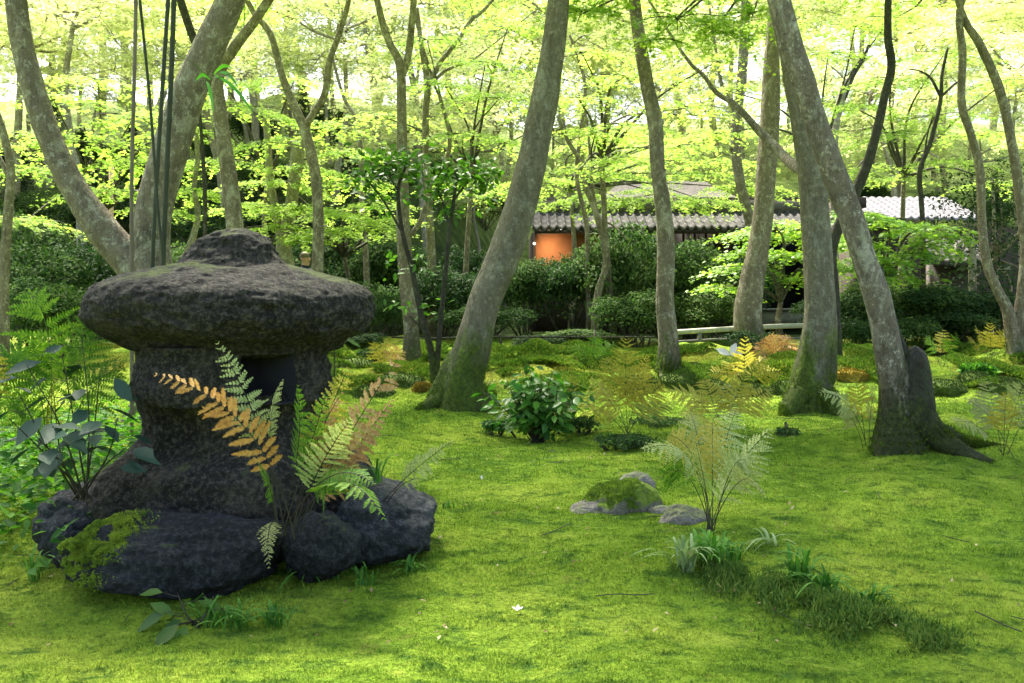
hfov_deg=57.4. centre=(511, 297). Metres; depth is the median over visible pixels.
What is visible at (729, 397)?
fern
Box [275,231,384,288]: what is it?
shrub
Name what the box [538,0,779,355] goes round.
maple tree
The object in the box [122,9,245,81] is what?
maple tree
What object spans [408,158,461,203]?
shrub
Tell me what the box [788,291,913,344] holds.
shrub
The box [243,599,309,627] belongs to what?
grass tuft
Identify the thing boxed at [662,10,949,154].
maple tree
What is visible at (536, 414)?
shrub
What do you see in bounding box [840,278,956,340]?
shrub
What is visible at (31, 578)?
grass tuft
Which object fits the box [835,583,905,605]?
grass tuft
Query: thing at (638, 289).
shrub
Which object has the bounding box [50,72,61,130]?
cedar tree
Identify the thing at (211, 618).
grass tuft
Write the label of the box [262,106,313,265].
maple tree
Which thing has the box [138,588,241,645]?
leafy plant
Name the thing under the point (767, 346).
fern
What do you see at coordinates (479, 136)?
maple tree
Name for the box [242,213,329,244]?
shrub
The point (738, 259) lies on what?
shrub
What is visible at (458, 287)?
shrub
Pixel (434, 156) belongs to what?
cedar tree
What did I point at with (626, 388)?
fern
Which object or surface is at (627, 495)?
rock
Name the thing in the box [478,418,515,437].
plant
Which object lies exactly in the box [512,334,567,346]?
shrub
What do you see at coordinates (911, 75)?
maple tree
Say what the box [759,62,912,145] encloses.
maple tree
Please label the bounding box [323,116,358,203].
cedar tree
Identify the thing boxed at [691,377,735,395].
moss cushion
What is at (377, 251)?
shrub
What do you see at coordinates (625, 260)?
shrub
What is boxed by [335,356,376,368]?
fern
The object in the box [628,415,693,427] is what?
plant
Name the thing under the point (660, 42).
maple tree
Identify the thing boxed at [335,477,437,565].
boulder
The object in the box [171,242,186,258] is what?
shrub
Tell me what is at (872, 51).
sky
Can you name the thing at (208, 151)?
cedar tree
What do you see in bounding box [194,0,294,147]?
maple tree
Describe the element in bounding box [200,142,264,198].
shrub
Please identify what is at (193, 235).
maple tree
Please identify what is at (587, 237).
maple tree
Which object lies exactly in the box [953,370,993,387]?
moss cushion
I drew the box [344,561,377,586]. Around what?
grass tuft
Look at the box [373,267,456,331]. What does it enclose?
shrub
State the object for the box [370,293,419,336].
shrub
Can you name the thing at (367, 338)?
shrub
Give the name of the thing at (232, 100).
maple tree
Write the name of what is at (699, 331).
bamboo rail
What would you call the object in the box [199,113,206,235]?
cane
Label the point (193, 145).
shrub
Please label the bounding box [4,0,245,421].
maple tree
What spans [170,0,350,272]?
maple tree
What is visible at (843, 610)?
grass patch
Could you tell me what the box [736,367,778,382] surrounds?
moss cushion
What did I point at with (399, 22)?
maple tree
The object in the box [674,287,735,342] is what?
shrub
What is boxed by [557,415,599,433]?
plant
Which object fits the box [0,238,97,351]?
shrub
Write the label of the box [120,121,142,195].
cedar tree
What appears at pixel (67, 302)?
shrub
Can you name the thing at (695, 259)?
shrub
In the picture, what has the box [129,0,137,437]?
bamboo cane
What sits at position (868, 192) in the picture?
shrub
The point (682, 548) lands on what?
grass tuft
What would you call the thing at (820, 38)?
maple tree
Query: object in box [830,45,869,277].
maple tree
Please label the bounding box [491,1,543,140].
maple tree
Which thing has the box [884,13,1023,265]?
maple tree
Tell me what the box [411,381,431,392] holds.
moss cushion
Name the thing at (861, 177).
maple tree
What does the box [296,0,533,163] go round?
maple tree
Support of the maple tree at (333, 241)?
on the ground at (426, 620)
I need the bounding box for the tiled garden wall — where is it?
[926,238,1010,332]
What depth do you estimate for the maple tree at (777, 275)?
15.05 m
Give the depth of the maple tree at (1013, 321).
12.95 m
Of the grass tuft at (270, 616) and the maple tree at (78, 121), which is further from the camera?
the maple tree at (78, 121)
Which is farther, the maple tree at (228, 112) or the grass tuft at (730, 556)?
the maple tree at (228, 112)
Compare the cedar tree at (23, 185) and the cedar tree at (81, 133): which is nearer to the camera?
the cedar tree at (81, 133)
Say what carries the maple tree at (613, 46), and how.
on the ground at (426, 620)
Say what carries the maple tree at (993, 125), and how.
on the ground at (426, 620)
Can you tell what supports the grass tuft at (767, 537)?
on the ground at (426, 620)
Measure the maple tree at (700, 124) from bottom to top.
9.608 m
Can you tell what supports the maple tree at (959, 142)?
on the ground at (426, 620)
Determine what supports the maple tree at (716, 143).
on the ground at (426, 620)
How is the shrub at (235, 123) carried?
on the ground at (426, 620)
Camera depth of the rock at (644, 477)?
5.27 m
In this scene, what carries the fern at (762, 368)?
on the ground at (426, 620)
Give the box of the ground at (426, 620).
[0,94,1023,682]
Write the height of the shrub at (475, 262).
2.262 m
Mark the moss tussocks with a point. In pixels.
(530, 351)
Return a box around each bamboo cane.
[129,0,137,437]
[138,0,164,264]
[150,0,169,267]
[161,0,252,264]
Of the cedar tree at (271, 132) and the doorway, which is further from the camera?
the cedar tree at (271, 132)
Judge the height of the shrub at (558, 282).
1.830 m
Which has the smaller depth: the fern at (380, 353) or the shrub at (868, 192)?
the fern at (380, 353)
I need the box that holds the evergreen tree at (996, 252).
[923,148,1023,335]
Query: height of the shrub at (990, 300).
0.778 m
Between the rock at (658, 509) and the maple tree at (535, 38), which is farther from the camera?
the maple tree at (535, 38)
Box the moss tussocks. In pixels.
[327,338,1023,392]
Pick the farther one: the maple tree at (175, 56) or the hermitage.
the maple tree at (175, 56)
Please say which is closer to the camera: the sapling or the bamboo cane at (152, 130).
the bamboo cane at (152, 130)
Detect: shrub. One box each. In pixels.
[0,135,43,161]
[0,149,41,199]
[0,189,75,240]
[0,208,79,332]
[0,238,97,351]
[9,275,106,359]
[41,238,116,342]
[53,174,114,189]
[68,144,128,172]
[107,199,134,227]
[114,162,201,195]
[171,204,257,246]
[171,240,185,262]
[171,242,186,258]
[190,123,215,157]
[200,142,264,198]
[228,112,281,146]
[238,155,309,213]
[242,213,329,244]
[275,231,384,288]
[297,105,352,146]
[324,196,391,243]
[326,157,392,194]
[332,232,427,334]
[345,332,387,350]
[347,276,400,333]
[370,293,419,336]
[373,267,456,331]
[392,124,442,151]
[399,263,477,339]
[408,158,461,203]
[430,304,540,335]
[437,244,486,329]
[467,194,504,230]
[470,361,594,443]
[500,256,555,335]
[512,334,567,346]
[527,252,605,331]
[538,328,622,344]
[566,219,687,342]
[587,289,693,347]
[626,273,676,338]
[642,236,731,339]
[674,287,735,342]
[680,252,775,337]
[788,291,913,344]
[828,182,890,201]
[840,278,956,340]
[841,319,872,343]
[895,282,984,337]
[898,316,947,351]
[903,292,1015,332]
[906,308,1000,342]
[914,191,958,225]
[936,292,1015,335]
[965,201,1013,226]
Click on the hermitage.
(551, 235)
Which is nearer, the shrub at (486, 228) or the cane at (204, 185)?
the cane at (204, 185)
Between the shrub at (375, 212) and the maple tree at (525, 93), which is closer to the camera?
the shrub at (375, 212)
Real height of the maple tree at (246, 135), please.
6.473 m
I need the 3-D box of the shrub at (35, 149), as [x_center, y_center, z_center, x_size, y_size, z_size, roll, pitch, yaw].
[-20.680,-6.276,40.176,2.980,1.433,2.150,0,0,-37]
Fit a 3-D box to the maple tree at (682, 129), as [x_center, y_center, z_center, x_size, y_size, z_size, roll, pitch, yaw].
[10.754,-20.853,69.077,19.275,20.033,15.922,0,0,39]
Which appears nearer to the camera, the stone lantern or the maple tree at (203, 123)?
the stone lantern
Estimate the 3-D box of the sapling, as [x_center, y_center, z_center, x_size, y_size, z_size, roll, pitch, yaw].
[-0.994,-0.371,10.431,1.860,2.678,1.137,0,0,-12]
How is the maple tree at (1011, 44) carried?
on the ground at (426, 620)
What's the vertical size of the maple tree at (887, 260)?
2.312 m
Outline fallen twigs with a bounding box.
[7,357,1023,645]
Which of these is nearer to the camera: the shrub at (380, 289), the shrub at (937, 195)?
the shrub at (380, 289)
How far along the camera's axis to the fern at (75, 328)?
3.89 m
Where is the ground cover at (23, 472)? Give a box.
[0,386,141,574]
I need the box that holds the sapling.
[338,142,503,383]
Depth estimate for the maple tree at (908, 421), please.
6.35 m
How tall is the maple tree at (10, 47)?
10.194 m
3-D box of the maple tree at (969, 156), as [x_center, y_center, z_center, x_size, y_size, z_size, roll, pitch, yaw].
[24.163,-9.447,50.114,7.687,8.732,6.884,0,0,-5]
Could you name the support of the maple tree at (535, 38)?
on the ground at (426, 620)
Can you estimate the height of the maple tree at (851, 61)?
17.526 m
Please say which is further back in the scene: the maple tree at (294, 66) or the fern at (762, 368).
the maple tree at (294, 66)
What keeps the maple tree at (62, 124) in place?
on the ground at (426, 620)
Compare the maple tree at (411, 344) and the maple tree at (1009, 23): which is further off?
the maple tree at (1009, 23)
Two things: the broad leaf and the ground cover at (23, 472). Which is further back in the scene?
the broad leaf
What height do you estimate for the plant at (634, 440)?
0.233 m
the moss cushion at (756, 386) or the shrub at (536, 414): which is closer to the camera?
the shrub at (536, 414)
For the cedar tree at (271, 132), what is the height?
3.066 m
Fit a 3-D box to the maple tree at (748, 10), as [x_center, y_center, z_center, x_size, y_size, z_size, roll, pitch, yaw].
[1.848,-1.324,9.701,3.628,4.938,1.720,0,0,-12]
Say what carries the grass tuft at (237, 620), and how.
on the ground at (426, 620)
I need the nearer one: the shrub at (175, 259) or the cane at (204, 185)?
the cane at (204, 185)
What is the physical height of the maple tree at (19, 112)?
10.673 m
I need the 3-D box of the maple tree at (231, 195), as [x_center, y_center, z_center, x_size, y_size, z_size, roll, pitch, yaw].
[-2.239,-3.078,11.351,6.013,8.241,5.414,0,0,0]
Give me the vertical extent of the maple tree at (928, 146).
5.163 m
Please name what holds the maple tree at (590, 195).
on the ground at (426, 620)
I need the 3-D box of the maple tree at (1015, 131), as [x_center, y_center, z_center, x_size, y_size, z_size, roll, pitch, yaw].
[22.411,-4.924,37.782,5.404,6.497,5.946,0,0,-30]
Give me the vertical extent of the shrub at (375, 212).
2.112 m
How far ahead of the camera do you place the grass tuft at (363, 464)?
4.22 m
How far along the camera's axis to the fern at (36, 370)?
3.66 m
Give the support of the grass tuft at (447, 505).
on the ground at (426, 620)
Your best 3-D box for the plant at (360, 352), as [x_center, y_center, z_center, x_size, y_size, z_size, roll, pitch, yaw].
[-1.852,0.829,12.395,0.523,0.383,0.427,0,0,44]
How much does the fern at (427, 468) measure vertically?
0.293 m
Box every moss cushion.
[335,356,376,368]
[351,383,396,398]
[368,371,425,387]
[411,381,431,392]
[624,373,662,392]
[657,371,699,389]
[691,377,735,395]
[732,382,772,397]
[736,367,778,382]
[769,379,787,395]
[836,367,870,382]
[932,378,968,396]
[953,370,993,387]
[980,376,1023,395]
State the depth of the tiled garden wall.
18.57 m
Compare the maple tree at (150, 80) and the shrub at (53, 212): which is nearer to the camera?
the shrub at (53, 212)
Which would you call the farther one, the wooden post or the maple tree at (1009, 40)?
the maple tree at (1009, 40)
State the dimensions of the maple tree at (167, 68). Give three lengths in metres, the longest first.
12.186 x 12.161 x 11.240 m
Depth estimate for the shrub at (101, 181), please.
32.34 m
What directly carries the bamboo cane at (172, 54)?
on the ground at (426, 620)
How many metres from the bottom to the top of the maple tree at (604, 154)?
4.756 m
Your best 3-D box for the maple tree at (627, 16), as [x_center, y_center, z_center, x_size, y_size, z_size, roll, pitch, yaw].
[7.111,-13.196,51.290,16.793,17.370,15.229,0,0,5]
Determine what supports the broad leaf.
on the ground at (426, 620)
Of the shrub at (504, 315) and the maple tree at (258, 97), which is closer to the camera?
the shrub at (504, 315)
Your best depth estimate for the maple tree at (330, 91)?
48.86 m
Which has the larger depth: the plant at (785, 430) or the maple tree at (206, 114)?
the maple tree at (206, 114)
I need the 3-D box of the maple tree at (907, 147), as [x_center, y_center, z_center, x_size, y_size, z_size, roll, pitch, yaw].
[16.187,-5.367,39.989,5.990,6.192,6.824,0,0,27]
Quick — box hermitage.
[529,181,832,332]
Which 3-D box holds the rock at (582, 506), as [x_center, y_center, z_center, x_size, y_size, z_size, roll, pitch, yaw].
[0.419,1.121,4.795,0.273,0.170,0.183,0,0,0]
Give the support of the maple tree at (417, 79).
on the ground at (426, 620)
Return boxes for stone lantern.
[78,228,375,523]
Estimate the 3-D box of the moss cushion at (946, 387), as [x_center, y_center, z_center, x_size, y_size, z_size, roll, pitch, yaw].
[4.726,1.021,10.221,0.539,0.309,0.436,0,0,0]
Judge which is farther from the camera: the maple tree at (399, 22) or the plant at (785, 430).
the maple tree at (399, 22)
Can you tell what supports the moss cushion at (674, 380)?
on the ground at (426, 620)
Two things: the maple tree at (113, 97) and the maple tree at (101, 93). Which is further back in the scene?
the maple tree at (101, 93)
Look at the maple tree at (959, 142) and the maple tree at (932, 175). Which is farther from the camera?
the maple tree at (932, 175)
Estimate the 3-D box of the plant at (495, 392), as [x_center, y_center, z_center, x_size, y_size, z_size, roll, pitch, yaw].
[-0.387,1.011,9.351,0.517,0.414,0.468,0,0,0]
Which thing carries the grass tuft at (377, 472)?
on the boulder at (405, 528)
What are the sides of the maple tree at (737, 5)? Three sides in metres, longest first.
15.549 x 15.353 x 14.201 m
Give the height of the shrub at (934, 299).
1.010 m
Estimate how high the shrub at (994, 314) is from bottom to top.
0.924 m
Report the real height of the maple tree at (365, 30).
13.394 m
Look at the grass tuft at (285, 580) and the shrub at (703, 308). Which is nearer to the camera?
the grass tuft at (285, 580)
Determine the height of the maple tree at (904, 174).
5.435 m
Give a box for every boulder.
[31,481,93,567]
[54,507,289,600]
[281,509,360,582]
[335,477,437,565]
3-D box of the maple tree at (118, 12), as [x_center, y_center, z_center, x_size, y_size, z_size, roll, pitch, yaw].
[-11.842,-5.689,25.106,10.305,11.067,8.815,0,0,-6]
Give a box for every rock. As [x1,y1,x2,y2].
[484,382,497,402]
[569,499,599,513]
[579,477,662,514]
[619,471,654,487]
[647,505,668,513]
[659,503,711,525]
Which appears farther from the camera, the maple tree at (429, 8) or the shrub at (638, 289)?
the maple tree at (429, 8)
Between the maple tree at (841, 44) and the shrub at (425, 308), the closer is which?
the shrub at (425, 308)
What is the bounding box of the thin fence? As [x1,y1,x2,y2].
[392,331,654,345]
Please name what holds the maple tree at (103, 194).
on the ground at (426, 620)
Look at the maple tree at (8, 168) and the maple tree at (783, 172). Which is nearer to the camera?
the maple tree at (8, 168)
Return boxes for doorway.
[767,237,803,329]
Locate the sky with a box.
[0,0,1023,129]
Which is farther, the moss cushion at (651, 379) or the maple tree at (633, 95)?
the maple tree at (633, 95)
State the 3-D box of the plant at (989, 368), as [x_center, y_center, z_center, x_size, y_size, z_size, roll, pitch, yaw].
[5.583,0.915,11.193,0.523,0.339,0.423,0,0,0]
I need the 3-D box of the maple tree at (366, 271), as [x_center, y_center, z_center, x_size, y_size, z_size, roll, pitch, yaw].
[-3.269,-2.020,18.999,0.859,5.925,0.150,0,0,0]
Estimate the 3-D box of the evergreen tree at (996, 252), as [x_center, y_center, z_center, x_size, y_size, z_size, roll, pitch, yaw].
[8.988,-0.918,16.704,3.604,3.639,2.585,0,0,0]
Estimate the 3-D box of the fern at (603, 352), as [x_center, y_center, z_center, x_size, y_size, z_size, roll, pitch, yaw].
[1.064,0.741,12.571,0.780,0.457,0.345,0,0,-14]
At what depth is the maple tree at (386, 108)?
27.07 m
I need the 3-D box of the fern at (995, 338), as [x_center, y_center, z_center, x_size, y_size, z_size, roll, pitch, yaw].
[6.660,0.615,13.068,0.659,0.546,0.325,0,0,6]
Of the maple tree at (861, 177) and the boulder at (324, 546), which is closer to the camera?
the boulder at (324, 546)
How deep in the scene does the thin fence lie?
14.99 m
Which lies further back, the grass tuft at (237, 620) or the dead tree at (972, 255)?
the dead tree at (972, 255)
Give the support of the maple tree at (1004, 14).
on the ground at (426, 620)
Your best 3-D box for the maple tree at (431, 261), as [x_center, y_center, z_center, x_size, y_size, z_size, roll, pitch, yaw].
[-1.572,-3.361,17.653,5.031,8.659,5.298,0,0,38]
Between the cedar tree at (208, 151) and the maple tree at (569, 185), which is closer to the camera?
the maple tree at (569, 185)
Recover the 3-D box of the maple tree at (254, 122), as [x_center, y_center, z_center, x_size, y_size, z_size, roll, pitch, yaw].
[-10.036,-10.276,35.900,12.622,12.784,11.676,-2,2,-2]
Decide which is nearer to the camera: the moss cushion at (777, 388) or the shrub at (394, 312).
the moss cushion at (777, 388)
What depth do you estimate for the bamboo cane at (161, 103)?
6.79 m
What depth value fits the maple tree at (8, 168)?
10.96 m
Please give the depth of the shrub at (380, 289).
18.00 m
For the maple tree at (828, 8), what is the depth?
41.77 m
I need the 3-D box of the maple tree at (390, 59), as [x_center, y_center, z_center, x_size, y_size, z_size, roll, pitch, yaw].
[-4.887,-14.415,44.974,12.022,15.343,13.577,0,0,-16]
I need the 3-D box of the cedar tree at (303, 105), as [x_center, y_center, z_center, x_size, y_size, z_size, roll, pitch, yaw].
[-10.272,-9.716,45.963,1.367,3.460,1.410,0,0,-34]
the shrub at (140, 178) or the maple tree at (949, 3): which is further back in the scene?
the maple tree at (949, 3)
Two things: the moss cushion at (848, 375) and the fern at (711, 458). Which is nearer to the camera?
the fern at (711, 458)
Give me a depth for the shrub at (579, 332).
15.69 m
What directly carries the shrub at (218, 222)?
on the ground at (426, 620)
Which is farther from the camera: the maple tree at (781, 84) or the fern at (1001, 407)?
the maple tree at (781, 84)
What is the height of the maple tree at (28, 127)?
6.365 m
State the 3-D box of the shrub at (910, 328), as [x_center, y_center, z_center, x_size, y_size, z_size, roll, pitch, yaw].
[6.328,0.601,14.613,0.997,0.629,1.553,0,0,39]
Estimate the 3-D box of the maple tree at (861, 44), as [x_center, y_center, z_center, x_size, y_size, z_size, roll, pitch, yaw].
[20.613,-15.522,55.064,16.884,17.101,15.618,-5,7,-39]
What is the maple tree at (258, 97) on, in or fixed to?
on the ground at (426, 620)
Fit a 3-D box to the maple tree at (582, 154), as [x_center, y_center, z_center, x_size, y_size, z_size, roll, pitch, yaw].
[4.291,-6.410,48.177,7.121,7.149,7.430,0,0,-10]
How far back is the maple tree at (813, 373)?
8.79 m
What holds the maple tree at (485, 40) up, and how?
on the ground at (426, 620)
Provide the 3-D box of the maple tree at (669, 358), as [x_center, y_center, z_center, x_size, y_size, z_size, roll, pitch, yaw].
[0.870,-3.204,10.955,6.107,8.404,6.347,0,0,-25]
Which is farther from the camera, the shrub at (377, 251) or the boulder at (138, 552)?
the shrub at (377, 251)
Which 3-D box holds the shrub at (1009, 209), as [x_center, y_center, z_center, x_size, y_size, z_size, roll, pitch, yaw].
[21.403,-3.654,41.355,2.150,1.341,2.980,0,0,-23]
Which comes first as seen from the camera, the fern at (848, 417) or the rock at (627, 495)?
the rock at (627, 495)
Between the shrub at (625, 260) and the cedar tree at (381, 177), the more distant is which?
the cedar tree at (381, 177)
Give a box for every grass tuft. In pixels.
[1,544,60,582]
[177,594,247,628]
[214,598,281,633]
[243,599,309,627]
[276,560,357,590]
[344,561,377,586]
[348,449,383,480]
[364,453,417,483]
[389,552,424,573]
[442,500,454,508]
[628,533,719,572]
[678,527,747,565]
[725,541,748,562]
[744,527,798,551]
[757,563,855,600]
[769,542,851,585]
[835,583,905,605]
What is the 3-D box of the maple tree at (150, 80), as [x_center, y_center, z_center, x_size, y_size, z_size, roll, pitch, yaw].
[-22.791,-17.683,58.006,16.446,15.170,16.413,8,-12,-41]
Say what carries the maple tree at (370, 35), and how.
on the ground at (426, 620)
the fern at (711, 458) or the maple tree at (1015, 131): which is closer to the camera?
the fern at (711, 458)
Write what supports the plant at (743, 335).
on the ground at (426, 620)
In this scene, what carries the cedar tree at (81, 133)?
on the ground at (426, 620)
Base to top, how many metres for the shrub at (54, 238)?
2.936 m
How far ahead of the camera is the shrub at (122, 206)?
28.35 m
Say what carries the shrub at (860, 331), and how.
on the ground at (426, 620)
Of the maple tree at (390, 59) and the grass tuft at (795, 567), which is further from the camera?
the maple tree at (390, 59)
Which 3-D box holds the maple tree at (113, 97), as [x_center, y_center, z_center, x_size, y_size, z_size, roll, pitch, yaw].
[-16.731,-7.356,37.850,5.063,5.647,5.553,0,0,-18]
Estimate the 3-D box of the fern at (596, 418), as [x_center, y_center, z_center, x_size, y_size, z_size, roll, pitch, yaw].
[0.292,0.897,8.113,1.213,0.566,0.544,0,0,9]
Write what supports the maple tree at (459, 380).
on the ground at (426, 620)
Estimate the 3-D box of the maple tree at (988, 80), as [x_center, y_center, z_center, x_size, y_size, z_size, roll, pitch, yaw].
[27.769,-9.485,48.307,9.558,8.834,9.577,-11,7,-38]
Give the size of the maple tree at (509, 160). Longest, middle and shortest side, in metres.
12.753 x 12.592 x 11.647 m
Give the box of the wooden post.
[109,166,113,215]
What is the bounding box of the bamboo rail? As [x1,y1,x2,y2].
[678,323,854,341]
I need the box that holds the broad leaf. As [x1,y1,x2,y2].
[716,343,742,355]
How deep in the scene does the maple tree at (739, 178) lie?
19.92 m
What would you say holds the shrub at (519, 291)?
on the ground at (426, 620)
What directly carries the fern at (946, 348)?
on the ground at (426, 620)
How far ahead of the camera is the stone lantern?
3.76 m
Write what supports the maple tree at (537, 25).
on the ground at (426, 620)
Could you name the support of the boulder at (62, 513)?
on the ground at (426, 620)
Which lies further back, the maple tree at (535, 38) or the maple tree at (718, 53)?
the maple tree at (718, 53)
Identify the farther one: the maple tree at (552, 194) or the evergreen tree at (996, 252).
the maple tree at (552, 194)
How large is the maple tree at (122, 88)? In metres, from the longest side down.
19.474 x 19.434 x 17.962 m
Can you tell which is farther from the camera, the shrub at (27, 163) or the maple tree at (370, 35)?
the maple tree at (370, 35)
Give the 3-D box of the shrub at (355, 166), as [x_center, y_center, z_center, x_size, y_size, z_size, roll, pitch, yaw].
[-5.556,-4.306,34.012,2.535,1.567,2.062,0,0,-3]
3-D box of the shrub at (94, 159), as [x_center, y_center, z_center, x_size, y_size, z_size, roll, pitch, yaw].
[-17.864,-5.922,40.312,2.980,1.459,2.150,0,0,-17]
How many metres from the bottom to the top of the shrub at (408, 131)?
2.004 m
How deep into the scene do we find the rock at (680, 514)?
4.45 m
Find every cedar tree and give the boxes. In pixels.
[0,136,34,204]
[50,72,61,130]
[58,127,101,241]
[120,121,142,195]
[191,145,219,211]
[258,117,280,188]
[292,70,311,124]
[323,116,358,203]
[370,146,396,242]
[412,99,440,165]
[986,170,1011,226]
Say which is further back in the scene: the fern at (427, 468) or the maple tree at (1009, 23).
the maple tree at (1009, 23)
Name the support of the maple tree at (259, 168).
on the ground at (426, 620)
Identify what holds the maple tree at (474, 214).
on the ground at (426, 620)
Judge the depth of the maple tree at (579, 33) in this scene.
51.18 m
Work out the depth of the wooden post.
18.96 m
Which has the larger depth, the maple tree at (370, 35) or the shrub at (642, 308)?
the maple tree at (370, 35)
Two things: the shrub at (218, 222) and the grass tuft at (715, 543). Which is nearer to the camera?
the grass tuft at (715, 543)
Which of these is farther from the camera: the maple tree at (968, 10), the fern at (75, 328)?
the maple tree at (968, 10)
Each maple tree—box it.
[0,0,61,67]
[0,0,177,235]
[0,0,236,253]
[0,0,312,148]
[0,10,63,163]
[0,11,126,182]
[0,72,261,341]
[0,113,15,371]
[1,4,130,129]
[2,0,177,187]
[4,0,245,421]
[9,0,364,213]
[32,2,205,111]
[44,46,156,164]
[57,3,179,149]
[66,1,336,160]
[67,0,372,158]
[87,27,124,106]
[90,0,131,157]
[97,10,106,121]
[100,28,410,235]
[113,23,244,169]
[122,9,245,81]
[152,6,315,150]
[154,8,318,123]
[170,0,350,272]
[176,0,273,228]
[177,0,283,118]
[177,0,490,232]
[180,128,200,257]
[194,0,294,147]
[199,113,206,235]
[201,163,443,280]
[252,61,259,100]
[256,6,403,163]
[258,0,393,111]
[260,0,463,124]
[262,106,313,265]
[281,2,453,108]
[282,17,532,313]
[291,3,309,111]
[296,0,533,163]
[313,21,579,320]
[333,59,371,334]
[337,0,485,160]
[349,0,495,114]
[352,0,514,192]
[354,14,649,307]
[364,0,504,141]
[373,4,636,196]
[374,0,428,360]
[413,0,569,413]
[414,9,535,132]
[415,0,544,340]
[420,0,693,196]
[421,146,554,253]
[429,0,669,94]
[433,128,799,329]
[450,0,673,163]
[459,0,730,194]
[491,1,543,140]
[491,54,628,196]
[492,45,781,339]
[502,0,762,71]
[508,0,731,146]
[508,16,828,180]
[512,0,802,252]
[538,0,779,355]
[541,2,685,138]
[544,100,649,195]
[556,93,637,340]
[569,35,590,329]
[577,0,767,168]
[599,0,853,196]
[624,31,782,180]
[628,0,682,377]
[648,0,759,130]
[648,1,843,416]
[662,0,904,93]
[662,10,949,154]
[685,219,848,346]
[697,129,797,195]
[708,0,752,238]
[717,0,907,151]
[721,21,1019,220]
[738,0,1023,224]
[746,27,853,179]
[756,2,881,135]
[757,0,1023,357]
[759,0,954,164]
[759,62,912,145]
[767,0,1004,463]
[791,211,989,289]
[792,47,1023,317]
[795,0,1023,196]
[820,40,968,174]
[828,0,1010,181]
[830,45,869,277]
[831,0,895,355]
[838,93,965,223]
[859,45,1023,193]
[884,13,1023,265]
[889,110,1023,226]
[897,5,1020,130]
[897,47,1023,190]
[908,48,957,315]
[910,0,1023,72]
[923,0,1023,58]
[947,0,1023,61]
[947,58,1023,126]
[967,30,1023,158]
[974,1,1023,94]
[985,108,1023,158]
[990,0,1023,64]
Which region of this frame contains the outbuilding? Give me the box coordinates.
[829,196,1017,327]
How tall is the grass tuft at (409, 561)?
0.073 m
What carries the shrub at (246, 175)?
on the ground at (426, 620)
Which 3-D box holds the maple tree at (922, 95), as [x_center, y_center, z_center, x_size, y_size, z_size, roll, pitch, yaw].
[12.989,-4.758,33.705,10.651,10.173,9.398,0,0,-27]
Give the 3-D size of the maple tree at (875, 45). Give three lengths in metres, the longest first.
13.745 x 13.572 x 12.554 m
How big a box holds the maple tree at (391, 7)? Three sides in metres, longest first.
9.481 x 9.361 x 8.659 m
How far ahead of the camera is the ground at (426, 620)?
3.82 m
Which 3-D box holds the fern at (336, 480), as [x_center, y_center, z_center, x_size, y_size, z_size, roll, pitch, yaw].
[-0.824,0.532,3.316,0.854,0.745,0.498,0,0,0]
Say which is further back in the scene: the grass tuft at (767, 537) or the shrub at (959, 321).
the shrub at (959, 321)
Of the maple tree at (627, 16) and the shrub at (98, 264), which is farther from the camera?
the maple tree at (627, 16)
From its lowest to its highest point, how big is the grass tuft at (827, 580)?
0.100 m
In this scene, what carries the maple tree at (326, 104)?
on the ground at (426, 620)
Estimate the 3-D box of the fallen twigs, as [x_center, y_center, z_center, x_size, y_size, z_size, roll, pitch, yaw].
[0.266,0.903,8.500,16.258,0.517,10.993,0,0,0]
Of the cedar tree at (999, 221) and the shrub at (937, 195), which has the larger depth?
the shrub at (937, 195)
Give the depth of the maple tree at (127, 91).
42.47 m
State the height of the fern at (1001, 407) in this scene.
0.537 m
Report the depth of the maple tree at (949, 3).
52.71 m
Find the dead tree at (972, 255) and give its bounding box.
[954,222,976,332]
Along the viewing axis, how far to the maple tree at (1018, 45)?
43.03 m
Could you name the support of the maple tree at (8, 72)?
on the ground at (426, 620)
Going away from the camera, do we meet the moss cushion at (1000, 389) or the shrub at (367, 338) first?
the moss cushion at (1000, 389)
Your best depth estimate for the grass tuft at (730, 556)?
3.83 m
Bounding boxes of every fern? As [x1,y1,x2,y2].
[0,286,128,467]
[0,336,69,425]
[154,341,405,568]
[366,339,406,368]
[383,441,454,502]
[482,374,611,436]
[568,336,619,368]
[579,338,676,434]
[640,407,774,534]
[666,368,773,436]
[707,336,781,386]
[750,333,797,361]
[820,378,876,447]
[924,330,960,364]
[951,379,1023,457]
[967,322,1007,358]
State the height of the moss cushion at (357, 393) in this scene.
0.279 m
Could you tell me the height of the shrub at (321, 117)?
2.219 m
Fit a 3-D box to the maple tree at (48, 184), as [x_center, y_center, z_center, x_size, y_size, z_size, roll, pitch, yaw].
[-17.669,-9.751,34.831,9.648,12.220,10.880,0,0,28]
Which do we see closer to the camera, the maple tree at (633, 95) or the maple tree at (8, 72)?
the maple tree at (8, 72)
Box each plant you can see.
[0,340,161,500]
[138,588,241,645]
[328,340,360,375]
[355,347,386,361]
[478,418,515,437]
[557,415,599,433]
[593,432,657,451]
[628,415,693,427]
[721,329,779,355]
[774,421,804,435]
[956,361,1001,376]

